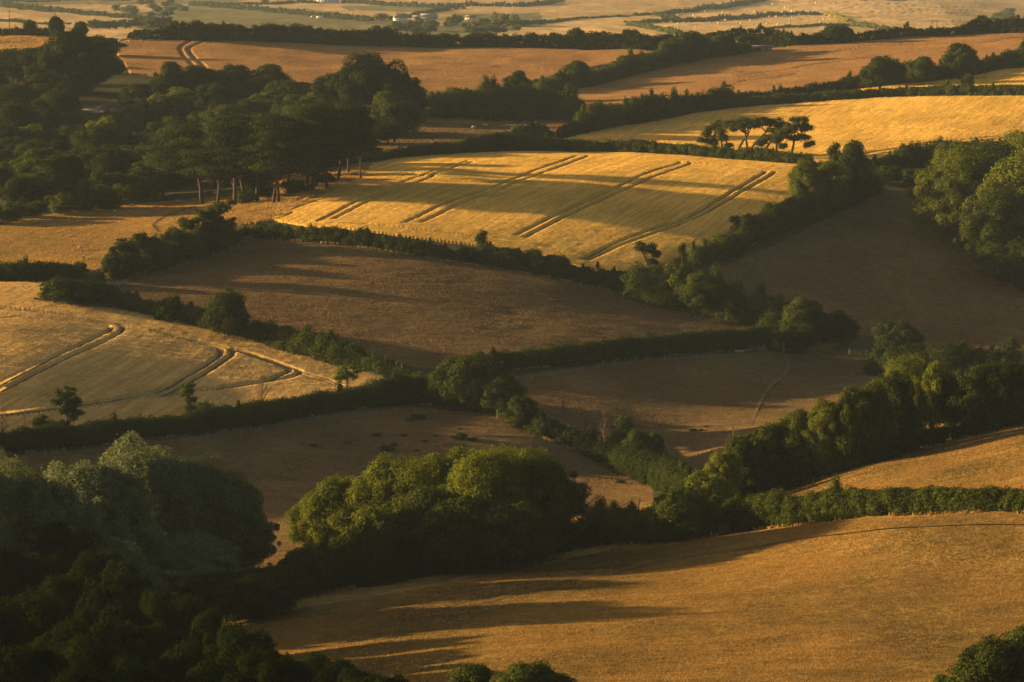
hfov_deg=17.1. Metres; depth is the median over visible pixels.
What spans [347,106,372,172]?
pine tree
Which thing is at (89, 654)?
bush
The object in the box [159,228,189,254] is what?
tree
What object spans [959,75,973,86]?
bush
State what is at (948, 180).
tree
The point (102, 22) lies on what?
tree
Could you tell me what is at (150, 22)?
tree
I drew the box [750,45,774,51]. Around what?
concrete shed
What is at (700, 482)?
tree
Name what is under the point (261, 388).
bare tree
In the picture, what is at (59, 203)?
bush
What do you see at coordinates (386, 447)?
tussock
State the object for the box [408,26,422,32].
tree
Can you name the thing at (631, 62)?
tree
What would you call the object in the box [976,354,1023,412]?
tree
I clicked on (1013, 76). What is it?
wheat field
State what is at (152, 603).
bush
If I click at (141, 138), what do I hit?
tree
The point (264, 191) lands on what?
bush
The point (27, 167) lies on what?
tree
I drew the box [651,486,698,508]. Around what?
tree
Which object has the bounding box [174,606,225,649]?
bush
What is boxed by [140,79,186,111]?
tree
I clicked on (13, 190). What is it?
tree
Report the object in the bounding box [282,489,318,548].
tree
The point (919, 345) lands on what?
bush
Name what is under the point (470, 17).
bungalow
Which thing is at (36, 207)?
bush
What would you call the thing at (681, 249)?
tree
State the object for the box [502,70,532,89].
tree
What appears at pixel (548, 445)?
meadow grass
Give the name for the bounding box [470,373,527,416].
tree
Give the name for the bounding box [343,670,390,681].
bush
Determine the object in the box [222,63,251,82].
tree
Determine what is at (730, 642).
meadow grass
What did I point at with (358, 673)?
bush
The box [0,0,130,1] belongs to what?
hedge
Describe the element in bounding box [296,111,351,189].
pine tree
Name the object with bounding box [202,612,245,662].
bush
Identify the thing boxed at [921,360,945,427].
tree
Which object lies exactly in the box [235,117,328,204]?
pine tree
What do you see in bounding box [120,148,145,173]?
tree
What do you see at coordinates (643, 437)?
tree
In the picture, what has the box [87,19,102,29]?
tree
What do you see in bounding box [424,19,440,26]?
tree
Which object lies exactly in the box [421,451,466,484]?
tree
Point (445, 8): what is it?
hedge
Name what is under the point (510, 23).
tree
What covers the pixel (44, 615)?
bush
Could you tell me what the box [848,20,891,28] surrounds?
scrub
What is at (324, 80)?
tree
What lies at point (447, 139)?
meadow grass
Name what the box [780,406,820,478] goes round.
tree
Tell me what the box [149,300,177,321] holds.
bush
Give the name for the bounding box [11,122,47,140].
tree
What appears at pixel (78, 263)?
bush
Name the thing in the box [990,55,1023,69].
hedge
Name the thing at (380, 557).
hedge
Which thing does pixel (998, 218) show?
tree
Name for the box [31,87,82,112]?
tree
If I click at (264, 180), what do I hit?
pine tree
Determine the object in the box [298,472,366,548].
tree
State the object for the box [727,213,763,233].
tree
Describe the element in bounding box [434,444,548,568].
tree
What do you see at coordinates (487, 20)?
tree
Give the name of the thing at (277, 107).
tree
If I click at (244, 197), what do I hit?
bush
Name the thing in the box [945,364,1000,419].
tree
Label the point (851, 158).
tree
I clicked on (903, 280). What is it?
meadow grass
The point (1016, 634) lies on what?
bush
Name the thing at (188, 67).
tree
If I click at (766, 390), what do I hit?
footpath
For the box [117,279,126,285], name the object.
field gate
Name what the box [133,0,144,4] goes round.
tree
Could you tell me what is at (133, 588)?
bush
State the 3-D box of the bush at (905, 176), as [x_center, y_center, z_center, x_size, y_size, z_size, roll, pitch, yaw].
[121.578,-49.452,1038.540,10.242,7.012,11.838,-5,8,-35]
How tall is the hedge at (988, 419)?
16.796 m
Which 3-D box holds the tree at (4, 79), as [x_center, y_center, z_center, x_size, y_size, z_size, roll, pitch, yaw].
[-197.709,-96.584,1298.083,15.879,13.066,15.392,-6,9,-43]
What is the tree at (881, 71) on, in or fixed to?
on the ground at (922, 14)
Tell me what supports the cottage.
on the ground at (922, 14)
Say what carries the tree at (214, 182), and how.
on the ground at (922, 14)
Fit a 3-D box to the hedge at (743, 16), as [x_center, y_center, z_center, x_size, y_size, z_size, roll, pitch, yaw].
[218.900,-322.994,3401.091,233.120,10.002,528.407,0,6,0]
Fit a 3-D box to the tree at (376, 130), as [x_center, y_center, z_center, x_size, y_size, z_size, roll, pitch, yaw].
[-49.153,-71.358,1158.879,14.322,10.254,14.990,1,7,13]
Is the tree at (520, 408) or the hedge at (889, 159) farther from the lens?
the hedge at (889, 159)
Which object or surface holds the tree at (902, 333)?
on the ground at (922, 14)
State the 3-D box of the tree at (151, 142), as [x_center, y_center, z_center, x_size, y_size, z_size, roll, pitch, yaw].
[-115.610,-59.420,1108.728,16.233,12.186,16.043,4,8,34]
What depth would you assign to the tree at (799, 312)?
833.31 m
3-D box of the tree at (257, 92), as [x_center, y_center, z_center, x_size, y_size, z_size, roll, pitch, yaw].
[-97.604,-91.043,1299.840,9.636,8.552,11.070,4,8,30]
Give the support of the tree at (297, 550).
on the ground at (922, 14)
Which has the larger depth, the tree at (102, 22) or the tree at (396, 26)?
the tree at (102, 22)
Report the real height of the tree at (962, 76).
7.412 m
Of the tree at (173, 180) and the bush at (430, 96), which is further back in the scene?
the bush at (430, 96)
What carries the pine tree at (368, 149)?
on the ground at (922, 14)
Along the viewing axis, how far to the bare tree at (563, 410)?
704.72 m
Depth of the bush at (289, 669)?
297.48 m
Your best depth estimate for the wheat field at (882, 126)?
1232.82 m
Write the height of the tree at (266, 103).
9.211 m
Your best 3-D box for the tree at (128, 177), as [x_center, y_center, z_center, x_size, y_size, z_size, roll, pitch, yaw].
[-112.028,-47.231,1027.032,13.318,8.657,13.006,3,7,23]
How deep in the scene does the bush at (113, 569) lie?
411.22 m
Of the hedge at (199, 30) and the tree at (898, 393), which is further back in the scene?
the hedge at (199, 30)
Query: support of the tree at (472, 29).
on the ground at (922, 14)
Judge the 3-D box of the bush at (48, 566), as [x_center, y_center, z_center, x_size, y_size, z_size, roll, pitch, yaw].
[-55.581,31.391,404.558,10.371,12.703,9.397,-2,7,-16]
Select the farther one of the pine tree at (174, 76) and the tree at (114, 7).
the tree at (114, 7)
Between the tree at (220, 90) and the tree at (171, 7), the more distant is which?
the tree at (171, 7)
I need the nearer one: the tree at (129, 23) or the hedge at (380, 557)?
the hedge at (380, 557)
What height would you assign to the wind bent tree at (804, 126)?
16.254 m
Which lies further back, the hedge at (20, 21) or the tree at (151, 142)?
the hedge at (20, 21)
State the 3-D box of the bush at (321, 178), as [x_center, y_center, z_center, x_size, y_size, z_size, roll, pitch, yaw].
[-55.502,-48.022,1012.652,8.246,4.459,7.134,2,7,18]
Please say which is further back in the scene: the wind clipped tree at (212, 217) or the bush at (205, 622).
the wind clipped tree at (212, 217)
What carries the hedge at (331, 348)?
on the ground at (922, 14)
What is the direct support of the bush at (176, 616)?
on the ground at (922, 14)
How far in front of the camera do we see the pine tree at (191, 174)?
984.64 m
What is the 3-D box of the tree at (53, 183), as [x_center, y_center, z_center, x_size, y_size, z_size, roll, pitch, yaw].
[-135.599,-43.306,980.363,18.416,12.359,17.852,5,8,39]
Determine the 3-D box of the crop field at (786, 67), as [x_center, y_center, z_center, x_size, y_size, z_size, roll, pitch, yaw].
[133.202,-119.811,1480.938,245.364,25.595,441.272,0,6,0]
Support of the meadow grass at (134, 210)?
on the ground at (922, 14)
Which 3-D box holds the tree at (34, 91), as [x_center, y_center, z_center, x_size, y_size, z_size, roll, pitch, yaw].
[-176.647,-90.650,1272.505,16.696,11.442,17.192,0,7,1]
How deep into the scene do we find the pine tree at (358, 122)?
1008.78 m
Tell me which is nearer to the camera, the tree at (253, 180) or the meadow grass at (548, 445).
the meadow grass at (548, 445)
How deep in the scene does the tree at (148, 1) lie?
4277.07 m
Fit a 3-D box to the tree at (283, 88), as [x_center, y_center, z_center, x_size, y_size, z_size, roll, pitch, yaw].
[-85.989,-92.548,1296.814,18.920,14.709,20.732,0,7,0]
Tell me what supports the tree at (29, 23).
on the ground at (922, 14)
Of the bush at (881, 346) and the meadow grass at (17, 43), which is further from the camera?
the meadow grass at (17, 43)
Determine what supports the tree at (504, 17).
on the ground at (922, 14)
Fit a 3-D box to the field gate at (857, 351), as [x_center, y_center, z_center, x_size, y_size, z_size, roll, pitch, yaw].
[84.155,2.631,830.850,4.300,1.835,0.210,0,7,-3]
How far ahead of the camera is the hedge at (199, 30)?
1626.97 m
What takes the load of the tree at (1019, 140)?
on the ground at (922, 14)
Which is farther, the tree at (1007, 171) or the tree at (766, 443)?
the tree at (1007, 171)
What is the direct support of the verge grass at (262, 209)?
on the ground at (922, 14)
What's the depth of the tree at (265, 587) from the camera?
450.08 m
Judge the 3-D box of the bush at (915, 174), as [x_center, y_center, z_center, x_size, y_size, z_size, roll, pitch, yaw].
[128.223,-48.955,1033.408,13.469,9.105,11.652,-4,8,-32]
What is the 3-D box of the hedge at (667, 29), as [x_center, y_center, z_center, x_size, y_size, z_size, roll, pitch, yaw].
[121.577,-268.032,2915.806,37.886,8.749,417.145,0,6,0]
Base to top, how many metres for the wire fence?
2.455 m
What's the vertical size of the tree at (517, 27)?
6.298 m
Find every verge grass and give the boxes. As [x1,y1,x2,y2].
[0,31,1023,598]
[220,162,371,225]
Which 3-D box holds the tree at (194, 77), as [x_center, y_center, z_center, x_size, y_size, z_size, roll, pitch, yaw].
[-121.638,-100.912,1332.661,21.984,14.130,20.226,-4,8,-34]
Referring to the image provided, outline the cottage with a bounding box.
[393,12,408,21]
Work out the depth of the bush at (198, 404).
691.23 m
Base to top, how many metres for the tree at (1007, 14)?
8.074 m
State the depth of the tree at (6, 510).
434.56 m
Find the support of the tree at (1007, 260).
on the ground at (922, 14)
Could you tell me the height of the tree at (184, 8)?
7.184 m
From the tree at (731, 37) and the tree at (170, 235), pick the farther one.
the tree at (731, 37)
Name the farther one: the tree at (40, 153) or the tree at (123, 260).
the tree at (40, 153)
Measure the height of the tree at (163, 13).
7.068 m
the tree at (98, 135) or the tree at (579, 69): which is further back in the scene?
the tree at (579, 69)
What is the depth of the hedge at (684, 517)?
497.64 m
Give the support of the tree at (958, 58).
on the ground at (922, 14)
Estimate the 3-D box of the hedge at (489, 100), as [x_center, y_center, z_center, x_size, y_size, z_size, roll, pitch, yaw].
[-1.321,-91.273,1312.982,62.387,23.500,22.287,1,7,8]
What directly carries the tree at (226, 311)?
on the ground at (922, 14)
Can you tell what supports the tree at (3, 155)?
on the ground at (922, 14)
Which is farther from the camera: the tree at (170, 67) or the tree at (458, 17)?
the tree at (458, 17)
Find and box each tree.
[0,48,36,83]
[0,71,10,93]
[0,102,42,138]
[0,136,25,158]
[0,144,9,161]
[0,165,15,197]
[0,407,9,431]
[0,446,23,554]
[0,454,109,554]
[1,175,47,204]
[7,147,59,164]
[9,138,56,158]
[10,157,70,176]
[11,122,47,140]
[16,83,51,106]
[18,28,126,93]
[21,168,74,201]
[23,19,37,29]
[24,72,69,88]
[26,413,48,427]
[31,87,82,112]
[35,108,61,130]
[35,153,88,189]
[40,133,70,146]
[41,457,164,551]
[46,122,73,141]
[47,385,86,426]
[48,15,65,36]
[50,81,82,104]
[59,125,87,148]
[62,144,97,164]
[68,123,122,149]
[71,20,88,34]
[74,122,88,126]
[76,143,130,184]
[79,116,98,121]
[82,115,120,128]
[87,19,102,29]
[91,20,108,28]
[94,533,178,592]
[95,37,128,51]
[95,116,124,128]
[97,172,131,186]
[98,111,118,117]
[98,429,234,538]
[99,237,141,274]
[103,20,112,28]
[108,20,121,28]
[111,4,123,11]
[117,84,153,111]
[118,82,149,106]
[119,144,147,159]
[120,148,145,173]
[121,7,132,12]
[121,173,141,190]
[122,19,139,28]
[125,131,168,148]
[126,10,141,14]
[126,154,196,195]
[129,230,161,259]
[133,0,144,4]
[133,16,142,26]
[135,125,231,203]
[137,140,165,152]
[138,19,151,27]
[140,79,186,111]
[140,121,163,132]
[141,528,254,593]
[143,0,154,3]
[143,16,161,28]
[143,91,180,116]
[145,3,158,8]
[152,6,163,11]
[152,60,182,80]
[153,16,164,27]
[154,119,199,142]
[156,11,170,16]
[159,1,169,5]
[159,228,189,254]
[160,116,189,126]
[161,5,175,10]
[161,16,172,27]
[161,86,200,118]
[161,112,179,121]
[162,72,183,87]
[166,198,237,239]
[166,451,276,566]
[175,133,246,202]
[176,6,188,10]
[176,64,228,93]
[176,114,288,205]
[177,64,208,73]
[177,382,197,414]
[178,91,224,115]
[187,110,202,129]
[194,82,236,100]
[198,103,249,125]
[202,100,228,111]
[202,176,224,187]
[202,287,250,337]
[206,112,321,200]
[217,69,240,86]
[221,178,239,184]
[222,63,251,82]
[228,563,308,618]
[232,112,322,203]
[234,98,267,113]
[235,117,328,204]
[237,178,244,190]
[239,504,281,569]
[243,112,315,196]
[243,175,281,183]
[245,91,262,98]
[247,74,279,94]
[248,63,292,81]
[255,371,268,400]
[260,98,278,112]
[263,78,306,102]
[269,99,296,112]
[271,103,317,179]
[275,544,335,567]
[278,103,351,190]
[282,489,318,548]
[283,94,303,102]
[292,102,359,187]
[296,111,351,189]
[297,81,311,90]
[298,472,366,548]
[300,92,322,100]
[310,72,336,88]
[311,49,429,115]
[315,126,348,185]
[331,101,383,180]
[332,364,361,386]
[338,133,386,177]
[343,451,407,537]
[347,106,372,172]
[366,89,426,141]
[368,117,386,137]
[370,450,446,531]
[372,13,389,20]
[376,121,404,142]
[377,483,474,564]
[388,21,402,26]
[391,23,404,30]
[399,23,411,31]
[406,494,491,573]
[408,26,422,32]
[410,81,427,96]
[414,16,424,24]
[421,26,433,32]
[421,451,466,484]
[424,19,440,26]
[425,378,456,406]
[426,350,507,411]
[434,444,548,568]
[443,16,460,22]
[445,445,485,466]
[447,19,458,26]
[449,14,464,21]
[456,21,470,29]
[463,25,479,32]
[468,22,483,27]
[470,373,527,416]
[471,439,516,461]
[472,500,561,570]
[473,229,487,247]
[478,17,491,23]
[478,25,495,32]
[490,14,499,21]
[491,19,504,25]
[492,25,509,32]
[496,395,541,425]
[498,13,511,22]
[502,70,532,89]
[503,20,517,26]
[505,446,569,479]
[507,24,521,30]
[509,14,522,24]
[514,445,591,561]
[557,395,568,422]
[561,60,591,83]
[570,478,600,522]
[598,411,612,444]
[609,55,642,72]
[611,413,633,444]
[621,428,655,453]
[633,240,661,265]
[649,430,667,456]
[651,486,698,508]
[668,29,709,62]
[677,242,686,257]
[679,467,741,507]
[695,119,723,146]
[695,450,743,494]
[705,30,737,52]
[712,118,734,148]
[723,432,763,489]
[726,115,762,150]
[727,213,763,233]
[735,117,762,146]
[745,422,785,487]
[746,116,787,147]
[753,125,782,147]
[770,127,791,150]
[772,411,793,473]
[777,115,815,151]
[779,295,825,333]
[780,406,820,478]
[786,156,827,210]
[800,397,844,473]
[815,309,860,346]
[818,159,848,217]
[822,25,853,42]
[824,141,841,157]
[828,139,874,193]
[829,385,881,457]
[858,55,903,88]
[861,376,897,460]
[867,319,925,350]
[876,348,947,428]
[877,367,921,444]
[893,145,926,169]
[903,137,990,242]
[905,56,938,84]
[910,376,931,436]
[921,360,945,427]
[935,368,967,426]
[939,42,978,77]
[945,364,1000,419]
[950,183,1023,280]
[958,73,973,80]
[958,144,1023,223]
[967,135,1019,167]
[971,236,1023,287]
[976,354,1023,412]
[1000,126,1023,151]
[1001,8,1015,11]
[1001,12,1012,18]
[1013,185,1023,205]
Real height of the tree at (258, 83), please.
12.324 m
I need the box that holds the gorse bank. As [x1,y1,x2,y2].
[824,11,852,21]
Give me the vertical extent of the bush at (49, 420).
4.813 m
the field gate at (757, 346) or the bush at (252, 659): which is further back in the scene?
the field gate at (757, 346)
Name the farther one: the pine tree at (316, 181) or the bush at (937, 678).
the pine tree at (316, 181)
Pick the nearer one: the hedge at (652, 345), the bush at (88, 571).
the bush at (88, 571)
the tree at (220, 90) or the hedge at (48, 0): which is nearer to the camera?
the tree at (220, 90)
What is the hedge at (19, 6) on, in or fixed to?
on the ground at (922, 14)
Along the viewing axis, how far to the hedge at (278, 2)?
4371.76 m
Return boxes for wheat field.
[0,281,386,432]
[272,151,795,271]
[564,95,1023,161]
[861,67,1023,89]
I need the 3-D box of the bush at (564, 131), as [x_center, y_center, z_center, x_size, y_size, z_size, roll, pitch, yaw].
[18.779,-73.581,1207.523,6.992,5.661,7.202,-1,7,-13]
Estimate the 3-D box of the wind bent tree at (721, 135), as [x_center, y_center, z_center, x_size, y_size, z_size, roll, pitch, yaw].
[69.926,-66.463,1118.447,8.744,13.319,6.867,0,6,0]
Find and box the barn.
[420,13,437,19]
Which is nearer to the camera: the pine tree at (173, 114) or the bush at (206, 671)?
the bush at (206, 671)
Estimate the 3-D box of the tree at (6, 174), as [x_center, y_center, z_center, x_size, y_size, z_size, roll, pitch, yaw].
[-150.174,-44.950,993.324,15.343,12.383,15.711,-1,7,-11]
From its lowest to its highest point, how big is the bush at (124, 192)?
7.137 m
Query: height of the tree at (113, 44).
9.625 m
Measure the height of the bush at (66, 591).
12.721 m
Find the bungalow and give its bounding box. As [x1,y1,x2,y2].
[464,15,476,19]
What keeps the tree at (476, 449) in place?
on the ground at (922, 14)
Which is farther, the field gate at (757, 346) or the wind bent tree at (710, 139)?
the wind bent tree at (710, 139)
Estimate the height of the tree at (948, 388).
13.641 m
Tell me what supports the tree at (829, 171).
on the ground at (922, 14)
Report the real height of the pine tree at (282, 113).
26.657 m
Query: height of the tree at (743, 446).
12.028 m
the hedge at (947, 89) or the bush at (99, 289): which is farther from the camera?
the hedge at (947, 89)
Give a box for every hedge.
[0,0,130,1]
[0,0,154,18]
[0,18,70,24]
[0,26,50,35]
[0,255,108,282]
[0,369,442,454]
[33,280,425,377]
[107,221,255,279]
[126,17,677,49]
[188,0,373,20]
[204,0,320,4]
[251,221,635,294]
[265,515,612,597]
[341,0,565,7]
[342,131,815,166]
[406,4,465,17]
[427,73,587,120]
[486,325,775,369]
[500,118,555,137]
[501,14,631,26]
[508,409,699,492]
[536,32,753,91]
[554,81,741,136]
[579,485,728,544]
[619,259,791,332]
[623,10,824,22]
[625,20,685,33]
[632,0,769,15]
[651,12,680,19]
[685,161,885,266]
[699,23,795,39]
[720,473,1023,532]
[732,79,1023,106]
[735,39,1023,96]
[736,14,1023,47]
[737,395,1023,498]
[767,22,848,28]
[861,334,1023,375]
[867,129,1023,172]
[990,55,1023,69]
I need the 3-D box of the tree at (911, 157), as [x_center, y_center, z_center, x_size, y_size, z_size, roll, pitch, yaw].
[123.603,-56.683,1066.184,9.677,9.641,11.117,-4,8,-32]
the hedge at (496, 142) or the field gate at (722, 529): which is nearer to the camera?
the field gate at (722, 529)
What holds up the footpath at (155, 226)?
on the ground at (922, 14)
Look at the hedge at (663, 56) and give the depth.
1497.21 m
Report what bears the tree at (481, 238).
on the ground at (922, 14)
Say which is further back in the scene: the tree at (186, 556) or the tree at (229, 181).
the tree at (229, 181)
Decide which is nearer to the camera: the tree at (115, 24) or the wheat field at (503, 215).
the wheat field at (503, 215)
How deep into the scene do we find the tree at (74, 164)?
1015.74 m
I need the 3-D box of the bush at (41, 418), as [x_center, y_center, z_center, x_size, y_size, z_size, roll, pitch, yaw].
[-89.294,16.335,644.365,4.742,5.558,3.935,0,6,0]
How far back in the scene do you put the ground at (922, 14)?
784.37 m
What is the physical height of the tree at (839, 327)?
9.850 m
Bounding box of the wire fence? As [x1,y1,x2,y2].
[516,351,731,379]
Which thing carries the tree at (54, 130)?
on the ground at (922, 14)
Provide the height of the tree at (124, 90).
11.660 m
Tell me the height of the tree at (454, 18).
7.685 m
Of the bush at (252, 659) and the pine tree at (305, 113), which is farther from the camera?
the pine tree at (305, 113)
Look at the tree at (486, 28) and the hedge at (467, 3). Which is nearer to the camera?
the tree at (486, 28)
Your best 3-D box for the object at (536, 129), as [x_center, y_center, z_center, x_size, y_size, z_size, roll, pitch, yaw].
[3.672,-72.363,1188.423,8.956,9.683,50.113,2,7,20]
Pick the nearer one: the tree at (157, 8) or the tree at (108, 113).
the tree at (108, 113)
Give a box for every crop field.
[117,39,652,108]
[557,31,1023,103]
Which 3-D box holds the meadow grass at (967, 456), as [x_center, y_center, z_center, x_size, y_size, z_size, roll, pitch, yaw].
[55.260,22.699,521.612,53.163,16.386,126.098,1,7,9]
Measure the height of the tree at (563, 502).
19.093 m
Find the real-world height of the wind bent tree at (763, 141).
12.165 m
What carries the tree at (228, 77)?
on the ground at (922, 14)
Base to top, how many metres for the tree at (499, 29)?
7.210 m
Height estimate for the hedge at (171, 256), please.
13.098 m
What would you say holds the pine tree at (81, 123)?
on the ground at (922, 14)
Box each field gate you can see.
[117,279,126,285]
[719,524,727,535]
[748,345,764,351]
[849,348,866,355]
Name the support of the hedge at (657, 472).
on the ground at (922, 14)
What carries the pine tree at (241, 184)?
on the ground at (922, 14)
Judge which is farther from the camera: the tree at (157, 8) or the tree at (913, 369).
the tree at (157, 8)
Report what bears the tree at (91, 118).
on the ground at (922, 14)
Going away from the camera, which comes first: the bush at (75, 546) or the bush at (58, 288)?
the bush at (75, 546)
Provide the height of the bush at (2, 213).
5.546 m
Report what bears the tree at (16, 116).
on the ground at (922, 14)
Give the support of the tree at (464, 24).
on the ground at (922, 14)
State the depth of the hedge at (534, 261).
872.99 m
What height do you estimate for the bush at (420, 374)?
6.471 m
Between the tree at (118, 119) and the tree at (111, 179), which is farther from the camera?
the tree at (118, 119)
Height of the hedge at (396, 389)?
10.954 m
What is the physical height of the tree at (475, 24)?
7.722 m
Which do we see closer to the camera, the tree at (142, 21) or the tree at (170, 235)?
the tree at (170, 235)
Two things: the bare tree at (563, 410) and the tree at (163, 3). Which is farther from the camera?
the tree at (163, 3)
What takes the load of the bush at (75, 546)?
on the ground at (922, 14)
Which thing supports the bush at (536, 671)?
on the ground at (922, 14)
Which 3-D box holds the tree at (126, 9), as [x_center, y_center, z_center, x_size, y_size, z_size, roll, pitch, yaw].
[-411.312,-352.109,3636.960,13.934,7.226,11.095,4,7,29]
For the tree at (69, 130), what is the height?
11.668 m
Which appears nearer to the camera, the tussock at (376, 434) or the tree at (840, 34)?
the tussock at (376, 434)
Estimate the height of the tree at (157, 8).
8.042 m
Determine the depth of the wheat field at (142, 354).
740.39 m
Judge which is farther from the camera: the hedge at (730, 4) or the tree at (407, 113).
the hedge at (730, 4)
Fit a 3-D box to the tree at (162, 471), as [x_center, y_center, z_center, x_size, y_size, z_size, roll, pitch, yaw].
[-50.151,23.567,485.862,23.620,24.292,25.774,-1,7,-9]
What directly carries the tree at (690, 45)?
on the ground at (922, 14)
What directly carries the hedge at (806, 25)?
on the ground at (922, 14)
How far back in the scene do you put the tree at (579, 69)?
1442.67 m
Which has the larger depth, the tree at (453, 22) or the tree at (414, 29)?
the tree at (453, 22)
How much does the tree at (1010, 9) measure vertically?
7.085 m
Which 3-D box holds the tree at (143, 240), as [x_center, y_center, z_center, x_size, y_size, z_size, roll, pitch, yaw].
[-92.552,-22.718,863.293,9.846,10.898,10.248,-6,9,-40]
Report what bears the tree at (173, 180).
on the ground at (922, 14)
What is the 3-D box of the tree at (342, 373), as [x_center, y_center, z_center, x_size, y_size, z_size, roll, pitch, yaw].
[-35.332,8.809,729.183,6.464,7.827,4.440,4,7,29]
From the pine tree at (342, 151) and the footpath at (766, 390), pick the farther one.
the pine tree at (342, 151)
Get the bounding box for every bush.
[0,201,28,220]
[0,206,5,220]
[6,584,93,646]
[16,643,81,678]
[20,550,65,596]
[23,200,50,217]
[27,613,95,656]
[37,274,91,305]
[38,569,89,618]
[40,418,59,427]
[44,192,85,213]
[54,526,101,576]
[58,631,148,681]
[63,188,99,210]
[65,546,129,589]
[65,583,130,629]
[73,261,86,268]
[75,277,121,304]
[86,184,125,208]
[87,598,153,651]
[97,557,143,606]
[113,183,140,204]
[113,570,154,612]
[139,587,179,625]
[148,636,208,681]
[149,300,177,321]
[154,593,207,645]
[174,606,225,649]
[177,656,242,681]
[193,402,206,411]
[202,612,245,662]
[217,625,282,670]
[221,671,268,681]
[227,190,255,204]
[234,642,288,680]
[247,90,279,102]
[247,182,273,197]
[255,651,313,681]
[279,179,317,194]
[298,648,330,675]
[301,84,314,95]
[308,656,357,681]
[311,172,336,183]
[337,666,373,681]
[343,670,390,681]
[374,671,409,681]
[413,371,433,378]
[426,90,440,105]
[444,663,494,681]
[489,659,576,681]
[555,125,575,137]
[662,257,693,301]
[675,273,722,314]
[722,297,746,319]
[762,202,788,223]
[771,323,822,353]
[866,340,894,355]
[877,164,900,184]
[884,343,926,361]
[898,168,924,187]
[910,165,935,190]
[932,672,953,681]
[940,632,1023,681]
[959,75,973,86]
[997,624,1023,645]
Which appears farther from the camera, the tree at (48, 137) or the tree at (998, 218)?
the tree at (48, 137)
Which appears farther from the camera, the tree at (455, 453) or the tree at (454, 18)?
the tree at (454, 18)
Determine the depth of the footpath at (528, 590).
457.70 m
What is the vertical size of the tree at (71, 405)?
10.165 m
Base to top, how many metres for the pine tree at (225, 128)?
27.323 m
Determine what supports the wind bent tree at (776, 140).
on the ground at (922, 14)
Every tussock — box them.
[371,433,382,435]
[379,445,395,450]
[410,414,427,419]
[449,432,466,438]
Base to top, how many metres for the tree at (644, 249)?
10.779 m
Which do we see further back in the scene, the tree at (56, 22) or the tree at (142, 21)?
the tree at (142, 21)
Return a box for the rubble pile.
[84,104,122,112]
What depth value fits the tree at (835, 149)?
1059.23 m
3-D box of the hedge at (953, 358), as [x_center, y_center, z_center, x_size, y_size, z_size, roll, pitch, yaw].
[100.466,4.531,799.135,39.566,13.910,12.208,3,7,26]
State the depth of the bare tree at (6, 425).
635.76 m
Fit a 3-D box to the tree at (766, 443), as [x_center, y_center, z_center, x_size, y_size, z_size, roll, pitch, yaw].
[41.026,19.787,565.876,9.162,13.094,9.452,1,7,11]
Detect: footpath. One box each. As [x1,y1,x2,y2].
[152,206,194,231]
[292,434,510,435]
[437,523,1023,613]
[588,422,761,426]
[748,357,790,424]
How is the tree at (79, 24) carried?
on the ground at (922, 14)
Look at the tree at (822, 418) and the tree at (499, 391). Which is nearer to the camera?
the tree at (822, 418)
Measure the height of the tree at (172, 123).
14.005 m
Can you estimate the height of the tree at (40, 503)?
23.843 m
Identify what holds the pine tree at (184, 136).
on the ground at (922, 14)
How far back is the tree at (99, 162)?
1045.61 m
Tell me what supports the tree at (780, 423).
on the ground at (922, 14)
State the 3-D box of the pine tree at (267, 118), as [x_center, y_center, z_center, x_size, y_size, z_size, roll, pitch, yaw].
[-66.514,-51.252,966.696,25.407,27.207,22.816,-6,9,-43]
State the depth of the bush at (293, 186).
990.73 m
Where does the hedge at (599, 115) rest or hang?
on the ground at (922, 14)
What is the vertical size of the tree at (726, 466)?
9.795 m
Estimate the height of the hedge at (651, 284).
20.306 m
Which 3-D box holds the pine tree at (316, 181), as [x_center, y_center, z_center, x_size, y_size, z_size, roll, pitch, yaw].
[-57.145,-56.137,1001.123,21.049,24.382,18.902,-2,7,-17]
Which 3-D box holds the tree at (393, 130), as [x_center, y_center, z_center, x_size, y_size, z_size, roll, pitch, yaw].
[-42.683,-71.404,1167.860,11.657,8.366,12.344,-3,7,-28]
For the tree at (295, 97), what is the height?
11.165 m
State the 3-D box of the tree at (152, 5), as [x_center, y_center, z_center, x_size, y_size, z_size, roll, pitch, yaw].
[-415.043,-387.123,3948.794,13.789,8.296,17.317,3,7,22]
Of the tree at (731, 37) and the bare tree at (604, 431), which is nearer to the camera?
the bare tree at (604, 431)
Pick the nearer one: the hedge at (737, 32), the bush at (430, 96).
the bush at (430, 96)
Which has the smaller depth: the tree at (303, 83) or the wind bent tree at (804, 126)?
the wind bent tree at (804, 126)
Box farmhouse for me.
[316,0,339,3]
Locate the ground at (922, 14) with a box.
[0,0,1023,681]
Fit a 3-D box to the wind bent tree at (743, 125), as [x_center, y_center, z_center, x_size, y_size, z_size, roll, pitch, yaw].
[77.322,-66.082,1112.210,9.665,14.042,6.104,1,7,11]
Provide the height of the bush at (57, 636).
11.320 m
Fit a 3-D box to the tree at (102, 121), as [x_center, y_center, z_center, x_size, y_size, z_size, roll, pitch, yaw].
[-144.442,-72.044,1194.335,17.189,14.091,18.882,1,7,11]
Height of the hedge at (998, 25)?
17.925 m
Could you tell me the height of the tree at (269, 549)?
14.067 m
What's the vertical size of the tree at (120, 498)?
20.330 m
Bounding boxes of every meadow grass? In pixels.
[0,35,56,52]
[0,196,232,277]
[1,405,653,567]
[115,239,751,368]
[243,512,1023,681]
[374,119,568,152]
[512,351,880,469]
[712,191,1023,361]
[775,427,1023,513]
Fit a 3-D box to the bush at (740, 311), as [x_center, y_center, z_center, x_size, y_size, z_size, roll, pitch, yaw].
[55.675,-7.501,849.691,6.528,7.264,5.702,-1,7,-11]

